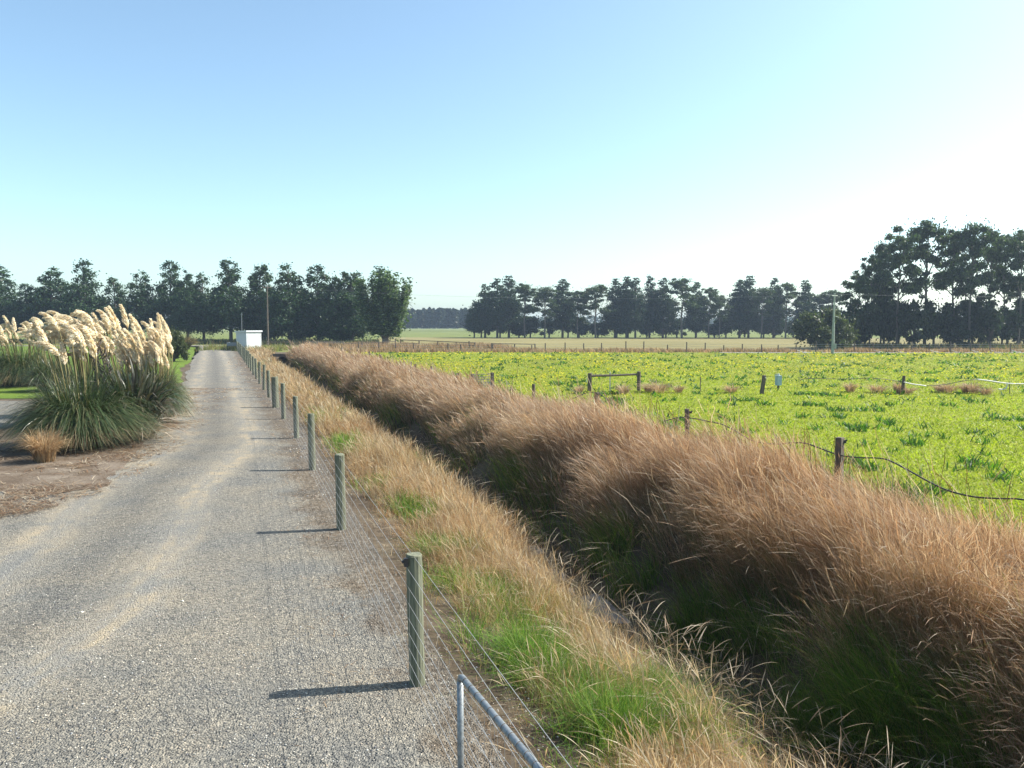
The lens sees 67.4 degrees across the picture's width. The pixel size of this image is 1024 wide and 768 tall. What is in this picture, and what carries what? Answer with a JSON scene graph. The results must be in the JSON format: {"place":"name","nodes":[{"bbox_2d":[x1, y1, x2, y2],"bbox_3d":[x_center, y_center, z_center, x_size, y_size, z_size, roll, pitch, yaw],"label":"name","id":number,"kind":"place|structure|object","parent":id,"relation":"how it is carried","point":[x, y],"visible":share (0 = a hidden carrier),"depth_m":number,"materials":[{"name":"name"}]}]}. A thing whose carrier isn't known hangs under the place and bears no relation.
{"place":"outdoors","nodes":[
{"label":"outdoors","id":0,"kind":"place"},
{"bbox_2d":[0,316,72,386],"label":"pampas grass","id":1,"kind":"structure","parent":0,"point":[11,365],"depth_m":36.89,"materials":[{"name":"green plant"}]},
{"bbox_2d":[11,317,73,390],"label":"pampas grass","id":2,"kind":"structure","parent":0,"point":[36,377],"depth_m":34.11,"materials":[{"name":"green plant"}]},
{"bbox_2d":[0,346,199,398],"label":"lawn","id":3,"kind":"structure","parent":0,"point":[9,392],"depth_m":53.50,"materials":[{"name":"plant"}]},
{"bbox_2d":[162,327,189,361],"bbox_3d":[-27.352,-3.182,61.949,2.701,3.088,2.516,-2,5,-28],"label":"shrub","id":4,"kind":"object","parent":3,"relation":"on","point":[179,345],"visible":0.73,"depth_m":61.85,"materials":[{"name":"green plant"}]},
{"bbox_2d":[0,345,577,767],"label":"gravel road","id":5,"kind":"structure","parent":0,"point":[232,435],"depth_m":7.69,"materials":[{"name":"gravel"}]},
{"bbox_2d":[0,327,1023,767],"bbox_3d":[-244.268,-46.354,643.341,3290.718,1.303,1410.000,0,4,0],"label":"ground","id":6,"kind":"structure","parent":0,"point":[390,561],"depth_m":9.71,"materials":[{"name":"soil"}]},
{"bbox_2d":[0,266,23,334],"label":"shelter tree","id":7,"kind":"object","parent":6,"relation":"on","point":[5,302],"visible":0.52,"depth_m":130.39,"materials":[{"name":"green plant"}]},
{"bbox_2d":[0,401,38,493],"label":"side drive","id":8,"kind":"structure","parent":6,"relation":"on","point":[3,404],"depth_m":27.11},
{"bbox_2d":[0,283,38,335],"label":"shelter tree","id":9,"kind":"object","parent":6,"relation":"on","point":[18,305],"visible":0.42,"depth_m":127.21,"materials":[{"name":"green plant"}]},
{"bbox_2d":[5,266,72,339],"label":"shelter tree","id":10,"kind":"object","parent":6,"relation":"on","point":[42,299],"visible":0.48,"depth_m":127.15,"materials":[{"name":"green plant"}]},
{"bbox_2d":[0,432,145,494],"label":"garden bed","id":11,"kind":"object","parent":6,"relation":"on","point":[47,475],"visible":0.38,"depth_m":15.94,"materials":[{"name":"soil"}]},
{"bbox_2d":[13,423,74,462],"bbox_3d":[-10.192,1.204,16.687,1.329,0.986,1.388,-2,5,-23],"label":"grass tussock","id":12,"kind":"object","parent":11,"relation":"on","point":[44,450],"depth_m":16.57,"materials":[{"name":"plant"}]},
{"bbox_2d":[25,309,120,401],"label":"pampas grass","id":13,"kind":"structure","parent":11,"relation":"on","point":[87,323],"depth_m":22.81,"materials":[{"name":"beige plant"}]},
{"bbox_2d":[0,320,184,453],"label":"pampas grass","id":14,"kind":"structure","parent":11,"relation":"on","point":[86,418],"depth_m":18.16,"materials":[{"name":"green plant"}]},
{"bbox_2d":[77,304,149,378],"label":"pampas grass","id":15,"kind":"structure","parent":11,"relation":"on","point":[115,321],"depth_m":25.23,"materials":[{"name":"beige plant"}]},
{"bbox_2d":[0,388,241,518],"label":"fallen leaves","id":16,"kind":"object","parent":11,"relation":"on","point":[12,503],"visible":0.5,"depth_m":15.37,"materials":[{"name":"dry leaves"},{"name":"bark"}]},
{"bbox_2d":[89,338,194,441],"bbox_3d":[-9.772,0.120,19.992,3.213,2.686,3.485,0,4,0],"label":"flax bush","id":17,"kind":"object","parent":11,"relation":"on","point":[149,391],"visible":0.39,"depth_m":19.64,"materials":[{"name":"green plant"}]},
{"bbox_2d":[118,313,195,401],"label":"pampas grass","id":18,"kind":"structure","parent":11,"relation":"on","point":[159,323],"depth_m":27.24,"materials":[{"name":"beige plant"}]},
{"bbox_2d":[111,318,203,424],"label":"pampas grass","id":19,"kind":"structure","parent":11,"relation":"on","point":[152,347],"depth_m":22.71,"materials":[{"name":"beige plant"}]},
{"bbox_2d":[50,258,113,324],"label":"shelter tree","id":20,"kind":"object","parent":6,"relation":"on","point":[79,297],"visible":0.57,"depth_m":125.21,"materials":[{"name":"green plant"}]},
{"bbox_2d":[92,275,131,335],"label":"shelter tree","id":21,"kind":"object","parent":6,"relation":"on","point":[111,282],"visible":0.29,"depth_m":127.11,"materials":[{"name":"green plant"}]},
{"bbox_2d":[116,270,160,332],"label":"shelter tree","id":22,"kind":"object","parent":6,"relation":"on","point":[135,307],"visible":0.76,"depth_m":123.54,"materials":[{"name":"green plant"}]},
{"bbox_2d":[140,260,187,331],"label":"shelter tree","id":23,"kind":"object","parent":6,"relation":"on","point":[162,303],"visible":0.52,"depth_m":124.52,"materials":[{"name":"green plant"}]},
{"bbox_2d":[163,269,211,337],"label":"shelter tree","id":24,"kind":"object","parent":6,"relation":"on","point":[179,309],"visible":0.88,"depth_m":121.91,"materials":[{"name":"green plant"}]},
{"bbox_2d":[8,337,379,344],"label":"hedge undergrowth","id":25,"kind":"object","parent":6,"relation":"on","point":[220,341],"visible":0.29,"depth_m":115.53,"materials":[{"name":"green plant"}]},
{"bbox_2d":[178,272,224,338],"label":"shelter tree","id":26,"kind":"object","parent":6,"relation":"on","point":[206,330],"visible":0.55,"depth_m":122.92,"materials":[{"name":"green plant"}]},
{"bbox_2d":[195,257,256,340],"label":"shelter tree","id":27,"kind":"object","parent":6,"relation":"on","point":[226,310],"visible":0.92,"depth_m":119.59,"materials":[{"name":"green plant"}]},
{"bbox_2d":[193,343,293,351],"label":"yard grass","id":28,"kind":"structure","parent":6,"relation":"on","point":[234,348],"depth_m":88.94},
{"bbox_2d":[235,330,262,349],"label":"shed","id":29,"kind":"structure","parent":6,"relation":"on","point":[248,338],"depth_m":87.61,"materials":[{"name":"white metal"}]},
{"bbox_2d":[237,263,283,340],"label":"shelter tree","id":30,"kind":"object","parent":6,"relation":"on","point":[259,291],"visible":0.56,"depth_m":120.99,"materials":[{"name":"green plant"}]},
{"bbox_2d":[250,262,319,339],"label":"shelter tree","id":31,"kind":"object","parent":6,"relation":"on","point":[280,318],"visible":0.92,"depth_m":117.95,"materials":[{"name":"green plant"}]},
{"bbox_2d":[281,263,334,339],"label":"shelter tree","id":32,"kind":"object","parent":6,"relation":"on","point":[310,302],"visible":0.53,"depth_m":119.04,"materials":[{"name":"green plant"}]},
{"bbox_2d":[313,274,355,341],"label":"shelter tree","id":33,"kind":"object","parent":6,"relation":"on","point":[327,313],"visible":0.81,"depth_m":116.42,"materials":[{"name":"green plant"}]},
{"bbox_2d":[306,270,372,340],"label":"shelter tree","id":34,"kind":"object","parent":6,"relation":"on","point":[353,321],"visible":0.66,"depth_m":116.77,"materials":[{"name":"green plant"}]},
{"bbox_2d":[2,315,795,328],"bbox_3d":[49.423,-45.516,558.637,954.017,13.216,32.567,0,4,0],"label":"treeline","id":35,"kind":"object","parent":6,"relation":"on","point":[593,317],"visible":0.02,"depth_m":556.05,"materials":[{"name":"green plant"}]},
{"bbox_2d":[236,341,570,767],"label":"netting fence","id":36,"kind":"object","parent":6,"relation":"on","point":[412,562],"visible":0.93,"depth_m":6.44,"materials":[{"name":"silver metal"}]},
{"bbox_2d":[457,674,542,767],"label":"farm gate","id":37,"kind":"structure","parent":36,"relation":"attached to","point":[511,736],"depth_m":4.11,"materials":[{"name":"silver metal"}]},
{"bbox_2d":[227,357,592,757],"bbox_3d":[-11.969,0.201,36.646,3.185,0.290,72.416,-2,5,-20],"label":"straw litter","id":38,"kind":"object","parent":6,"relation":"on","point":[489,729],"visible":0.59,"depth_m":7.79,"materials":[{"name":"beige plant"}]},
{"bbox_2d":[317,340,511,348],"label":"field edge grass","id":39,"kind":"structure","parent":6,"relation":"on","point":[375,345],"depth_m":96.70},
{"bbox_2d":[402,307,472,328],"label":"plantation","id":40,"kind":"object","parent":6,"relation":"on","point":[429,317],"visible":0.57,"depth_m":349.77,"materials":[{"name":"green plant"}]},
{"bbox_2d":[568,316,589,337],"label":"tree","id":41,"kind":"object","parent":6,"relation":"on","point":[583,325],"visible":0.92,"depth_m":174.22,"materials":[{"name":"green plant"}]},
{"bbox_2d":[509,546,759,755],"bbox_3d":[1.387,3.021,8.710,1.600,0.894,12.119,-2,5,-19],"label":"ditch silt","id":42,"kind":"object","parent":6,"relation":"on","point":[602,605],"visible":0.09,"depth_m":10.94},
{"bbox_2d":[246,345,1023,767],"bbox_3d":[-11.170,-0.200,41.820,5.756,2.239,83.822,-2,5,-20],"label":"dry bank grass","id":43,"kind":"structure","parent":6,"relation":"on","point":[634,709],"depth_m":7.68,"materials":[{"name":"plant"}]},
{"bbox_2d":[286,357,1023,767],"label":"ditch grass","id":44,"kind":"structure","parent":6,"relation":"on","point":[858,699],"depth_m":7.58,"materials":[{"name":"plant"}]},
{"bbox_2d":[358,341,1023,352],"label":"boundary fence","id":45,"kind":"object","parent":6,"relation":"on","point":[796,344],"visible":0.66,"depth_m":83.08,"materials":[{"name":"brown wood"}]},
{"bbox_2d":[362,352,1023,531],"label":"paddock","id":46,"kind":"structure","parent":6,"relation":"on","point":[814,416],"depth_m":31.16,"materials":[{"name":"plant"}]},
{"bbox_2d":[587,371,640,391],"bbox_3d":[4.594,-0.023,34.520,2.468,1.067,0.191,-1,4,-8],"label":"post and rail","id":47,"kind":"object","parent":46,"relation":"on","point":[638,374],"visible":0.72,"depth_m":34.44,"materials":[{"name":"brown wood"}]},
{"bbox_2d":[322,345,1023,500],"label":"paddock fence","id":48,"kind":"object","parent":46,"relation":"on","point":[841,441],"visible":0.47,"depth_m":12.87,"materials":[{"name":"brown wood"}]},
{"bbox_2d":[346,351,1023,454],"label":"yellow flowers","id":49,"kind":"object","parent":46,"relation":"on","point":[720,366],"visible":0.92,"depth_m":54.17,"materials":[{"name":"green plant"}]},
{"bbox_2d":[351,351,1023,539],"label":"paddock greenery","id":50,"kind":"object","parent":46,"relation":"on","point":[918,441],"visible":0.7,"depth_m":29.05,"materials":[{"name":"green plant"}]},
{"bbox_2d":[801,376,1023,393],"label":"cable fence","id":51,"kind":"object","parent":46,"relation":"on","point":[904,382],"visible":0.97,"depth_m":33.00,"materials":[{"name":"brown wood"}]},
{"bbox_2d":[827,341,1023,349],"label":"rank grass under trees","id":52,"kind":"structure","parent":6,"relation":"on","point":[945,346],"depth_m":94.16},
{"bbox_2d":[0,0,1023,322],"label":"sky","id":53,"kind":"structure","parent":0,"point":[453,147],"materials":[{"name":"blue"}]},
{"bbox_2d":[341,405,777,737],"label":"water","id":54,"kind":"structure","parent":0,"point":[638,628],"depth_m":8.78,"materials":[{"name":"grey liquid"}]},
{"bbox_2d":[281,338,1023,767],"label":"tall dry grass","id":55,"kind":"structure","parent":0,"point":[787,520],"depth_m":9.99,"materials":[{"name":"plant"}]},
{"bbox_2d":[288,346,1023,352],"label":"boundary dry grass","id":56,"kind":"structure","parent":0,"point":[595,350],"depth_m":83.10,"materials":[{"name":"plant"}]},
{"bbox_2d":[362,337,1023,350],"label":"stubble field","id":57,"kind":"structure","parent":0,"point":[699,343],"depth_m":127.39,"materials":[{"name":"plant"}]},
{"bbox_2d":[348,264,416,343],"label":"poplar tree","id":58,"kind":"object","parent":57,"relation":"on","point":[383,313],"visible":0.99,"depth_m":103.93,"materials":[{"name":"green plant"}]},
{"bbox_2d":[462,284,498,337],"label":"pine tree","id":59,"kind":"object","parent":57,"relation":"on","point":[478,325],"visible":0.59,"depth_m":171.80,"materials":[{"name":"green plant"}]},
{"bbox_2d":[475,278,515,337],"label":"pine tree","id":60,"kind":"object","parent":57,"relation":"on","point":[496,309],"visible":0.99,"depth_m":169.24,"materials":[{"name":"green plant"}]},
{"bbox_2d":[500,275,530,337],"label":"pine tree","id":61,"kind":"object","parent":57,"relation":"on","point":[516,318],"visible":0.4,"depth_m":173.21,"materials":[{"name":"green plant"}]},
{"bbox_2d":[503,283,544,337],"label":"eucalyptus tree","id":62,"kind":"object","parent":57,"relation":"on","point":[523,291],"visible":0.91,"depth_m":168.78,"materials":[{"name":"green plant"}]},
{"bbox_2d":[517,314,540,337],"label":"tree","id":63,"kind":"object","parent":57,"relation":"on","point":[533,326],"visible":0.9,"depth_m":173.43,"materials":[{"name":"green plant"}]},
{"bbox_2d":[521,285,564,337],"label":"eucalyptus tree","id":64,"kind":"object","parent":57,"relation":"on","point":[545,294],"visible":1,"depth_m":167.08,"materials":[{"name":"green plant"}]},
{"bbox_2d":[547,279,580,337],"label":"pine tree","id":65,"kind":"object","parent":57,"relation":"on","point":[562,322],"visible":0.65,"depth_m":172.34,"materials":[{"name":"green plant"}]},
{"bbox_2d":[562,290,594,337],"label":"eucalyptus tree","id":66,"kind":"object","parent":57,"relation":"on","point":[579,307],"visible":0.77,"depth_m":168.05,"materials":[{"name":"green plant"}]},
{"bbox_2d":[568,284,619,337],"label":"eucalyptus tree","id":67,"kind":"object","parent":57,"relation":"on","point":[599,289],"visible":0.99,"depth_m":165.42,"materials":[{"name":"green plant"}]},
{"bbox_2d":[597,278,627,337],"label":"pine tree","id":68,"kind":"object","parent":57,"relation":"on","point":[608,324],"visible":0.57,"depth_m":171.37,"materials":[{"name":"green plant"}]},
{"bbox_2d":[608,276,641,337],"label":"pine tree","id":69,"kind":"object","parent":57,"relation":"on","point":[622,297],"visible":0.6,"depth_m":169.21,"materials":[{"name":"green plant"}]},
{"bbox_2d":[616,277,656,337],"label":"pine tree","id":70,"kind":"object","parent":57,"relation":"on","point":[636,309],"visible":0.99,"depth_m":166.77,"materials":[{"name":"green plant"}]},
{"bbox_2d":[639,274,659,337],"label":"pine tree","id":71,"kind":"object","parent":57,"relation":"on","point":[650,290],"visible":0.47,"depth_m":170.50,"materials":[{"name":"green plant"}]},
{"bbox_2d":[647,278,680,337],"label":"pine tree","id":72,"kind":"object","parent":57,"relation":"on","point":[665,320],"visible":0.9,"depth_m":168.22,"materials":[{"name":"green plant"}]},
{"bbox_2d":[658,276,702,337],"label":"eucalyptus tree","id":73,"kind":"object","parent":57,"relation":"on","point":[680,286],"visible":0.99,"depth_m":163.88,"materials":[{"name":"green plant"}]},
{"bbox_2d":[678,282,717,337],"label":"pine tree","id":74,"kind":"object","parent":57,"relation":"on","point":[694,321],"visible":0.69,"depth_m":169.65,"materials":[{"name":"green plant"}]},
{"bbox_2d":[696,287,731,337],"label":"eucalyptus tree","id":75,"kind":"object","parent":57,"relation":"on","point":[710,291],"visible":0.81,"depth_m":165.56,"materials":[{"name":"green plant"}]},
{"bbox_2d":[705,296,733,337],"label":"eucalyptus tree","id":76,"kind":"object","parent":57,"relation":"on","point":[719,301],"visible":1,"depth_m":163.84,"materials":[{"name":"green plant"}]},
{"bbox_2d":[720,279,753,337],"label":"pine tree","id":77,"kind":"object","parent":57,"relation":"on","point":[735,297],"visible":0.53,"depth_m":168.69,"materials":[{"name":"green plant"}]},
{"bbox_2d":[727,275,771,337],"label":"pine tree","id":78,"kind":"object","parent":57,"relation":"on","point":[754,323],"visible":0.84,"depth_m":166.35,"materials":[{"name":"green plant"}]},
{"bbox_2d":[745,287,779,338],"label":"eucalyptus tree","id":79,"kind":"object","parent":57,"relation":"on","point":[763,294],"visible":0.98,"depth_m":162.73,"materials":[{"name":"green plant"}]},
{"bbox_2d":[759,277,790,337],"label":"pine tree","id":80,"kind":"object","parent":57,"relation":"on","point":[776,323],"visible":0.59,"depth_m":167.84,"materials":[{"name":"green plant"}]},
{"bbox_2d":[771,282,805,337],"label":"eucalyptus tree","id":81,"kind":"object","parent":57,"relation":"on","point":[788,288],"visible":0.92,"depth_m":163.82,"materials":[{"name":"green plant"}]},
{"bbox_2d":[786,279,820,330],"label":"pine tree","id":82,"kind":"object","parent":57,"relation":"on","point":[809,305],"visible":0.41,"depth_m":163.37,"materials":[{"name":"green plant"}]},
{"bbox_2d":[787,305,867,348],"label":"willow bush","id":83,"kind":"object","parent":57,"relation":"on","point":[817,327],"visible":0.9,"depth_m":90.73,"materials":[{"name":"green plant"}]},
{"bbox_2d":[816,288,851,314],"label":"eucalyptus tree","id":84,"kind":"object","parent":57,"relation":"on","point":[827,295],"visible":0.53,"depth_m":163.12,"materials":[{"name":"green plant"}]},
{"bbox_2d":[839,299,867,343],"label":"tree","id":85,"kind":"object","parent":57,"relation":"on","point":[852,312],"visible":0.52,"depth_m":94.19,"materials":[{"name":"green plant"}]},
{"bbox_2d":[832,272,879,345],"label":"eucalyptus tree","id":86,"kind":"object","parent":57,"relation":"on","point":[860,287],"visible":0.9,"depth_m":95.68,"materials":[{"name":"green plant"}]},
{"bbox_2d":[856,299,882,347],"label":"tree","id":87,"kind":"object","parent":57,"relation":"on","point":[872,318],"visible":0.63,"depth_m":95.99,"materials":[{"name":"green plant"}]},
{"bbox_2d":[852,253,894,342],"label":"eucalyptus tree","id":88,"kind":"object","parent":57,"relation":"on","point":[872,261],"visible":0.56,"depth_m":98.14,"materials":[{"name":"green plant"}]},
{"bbox_2d":[865,239,901,342],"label":"eucalyptus tree","id":89,"kind":"object","parent":57,"relation":"on","point":[881,249],"visible":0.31,"depth_m":100.28,"materials":[{"name":"green plant"}]},
{"bbox_2d":[866,281,908,343],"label":"tree","id":90,"kind":"object","parent":57,"relation":"on","point":[887,329],"visible":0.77,"depth_m":97.92,"materials":[{"name":"green plant"}]},
{"bbox_2d":[877,293,912,343],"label":"tree","id":91,"kind":"object","parent":57,"relation":"on","point":[901,305],"visible":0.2,"depth_m":100.51,"materials":[{"name":"green plant"}]},
{"bbox_2d":[871,233,932,343],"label":"eucalyptus tree","id":92,"kind":"object","parent":57,"relation":"on","point":[903,246],"visible":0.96,"depth_m":95.49,"materials":[{"name":"green plant"}]},
{"bbox_2d":[891,298,935,347],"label":"tree","id":93,"kind":"object","parent":57,"relation":"on","point":[915,319],"visible":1,"depth_m":94.28,"materials":[{"name":"green plant"}]},
{"bbox_2d":[884,214,976,343],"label":"eucalyptus tree","id":94,"kind":"object","parent":57,"relation":"on","point":[928,230],"visible":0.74,"depth_m":97.75,"materials":[{"name":"green plant"}]},
{"bbox_2d":[920,296,950,345],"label":"tree","id":95,"kind":"object","parent":57,"relation":"on","point":[940,321],"visible":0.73,"depth_m":96.16,"materials":[{"name":"green plant"}]},
{"bbox_2d":[937,299,970,345],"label":"tree","id":96,"kind":"object","parent":57,"relation":"on","point":[956,312],"visible":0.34,"depth_m":98.82,"materials":[{"name":"green plant"}]},
{"bbox_2d":[928,226,987,306],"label":"eucalyptus tree","id":97,"kind":"object","parent":57,"relation":"on","point":[952,252],"visible":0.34,"depth_m":100.76,"materials":[{"name":"green plant"}]},
{"bbox_2d":[946,322,978,346],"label":"tree","id":98,"kind":"object","parent":57,"relation":"on","point":[958,334],"visible":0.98,"depth_m":94.37,"materials":[{"name":"green plant"}]},
{"bbox_2d":[957,293,984,342],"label":"tree","id":99,"kind":"object","parent":57,"relation":"on","point":[975,306],"visible":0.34,"depth_m":100.60,"materials":[{"name":"green plant"}]},
{"bbox_2d":[940,215,1004,343],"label":"eucalyptus tree","id":100,"kind":"object","parent":57,"relation":"on","point":[975,245],"visible":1,"depth_m":95.39,"materials":[{"name":"green plant"}]},
{"bbox_2d":[966,295,1009,343],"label":"tree","id":101,"kind":"object","parent":57,"relation":"on","point":[990,320],"visible":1,"depth_m":94.22,"materials":[{"name":"green plant"}]},
{"bbox_2d":[966,233,1020,343],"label":"eucalyptus tree","id":102,"kind":"object","parent":57,"relation":"on","point":[1000,257],"visible":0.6,"depth_m":97.61,"materials":[{"name":"green plant"}]},
{"bbox_2d":[982,232,1023,343],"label":"eucalyptus tree","id":103,"kind":"object","parent":57,"relation":"on","point":[1001,280],"visible":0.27,"depth_m":101.10,"materials":[{"name":"green plant"}]},
{"bbox_2d":[994,304,1023,343],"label":"tree","id":104,"kind":"object","parent":57,"relation":"on","point":[1014,318],"visible":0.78,"depth_m":95.98,"materials":[{"name":"green plant"}]},
{"bbox_2d":[996,227,1023,343],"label":"eucalyptus tree","id":105,"kind":"object","parent":57,"relation":"on","point":[1016,243],"visible":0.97,"depth_m":95.94,"materials":[{"name":"green plant"}]},
{"bbox_2d":[1008,295,1023,345],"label":"tree","id":106,"kind":"object","parent":57,"relation":"on","point":[1017,301],"visible":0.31,"depth_m":99.20,"materials":[{"name":"green plant"}]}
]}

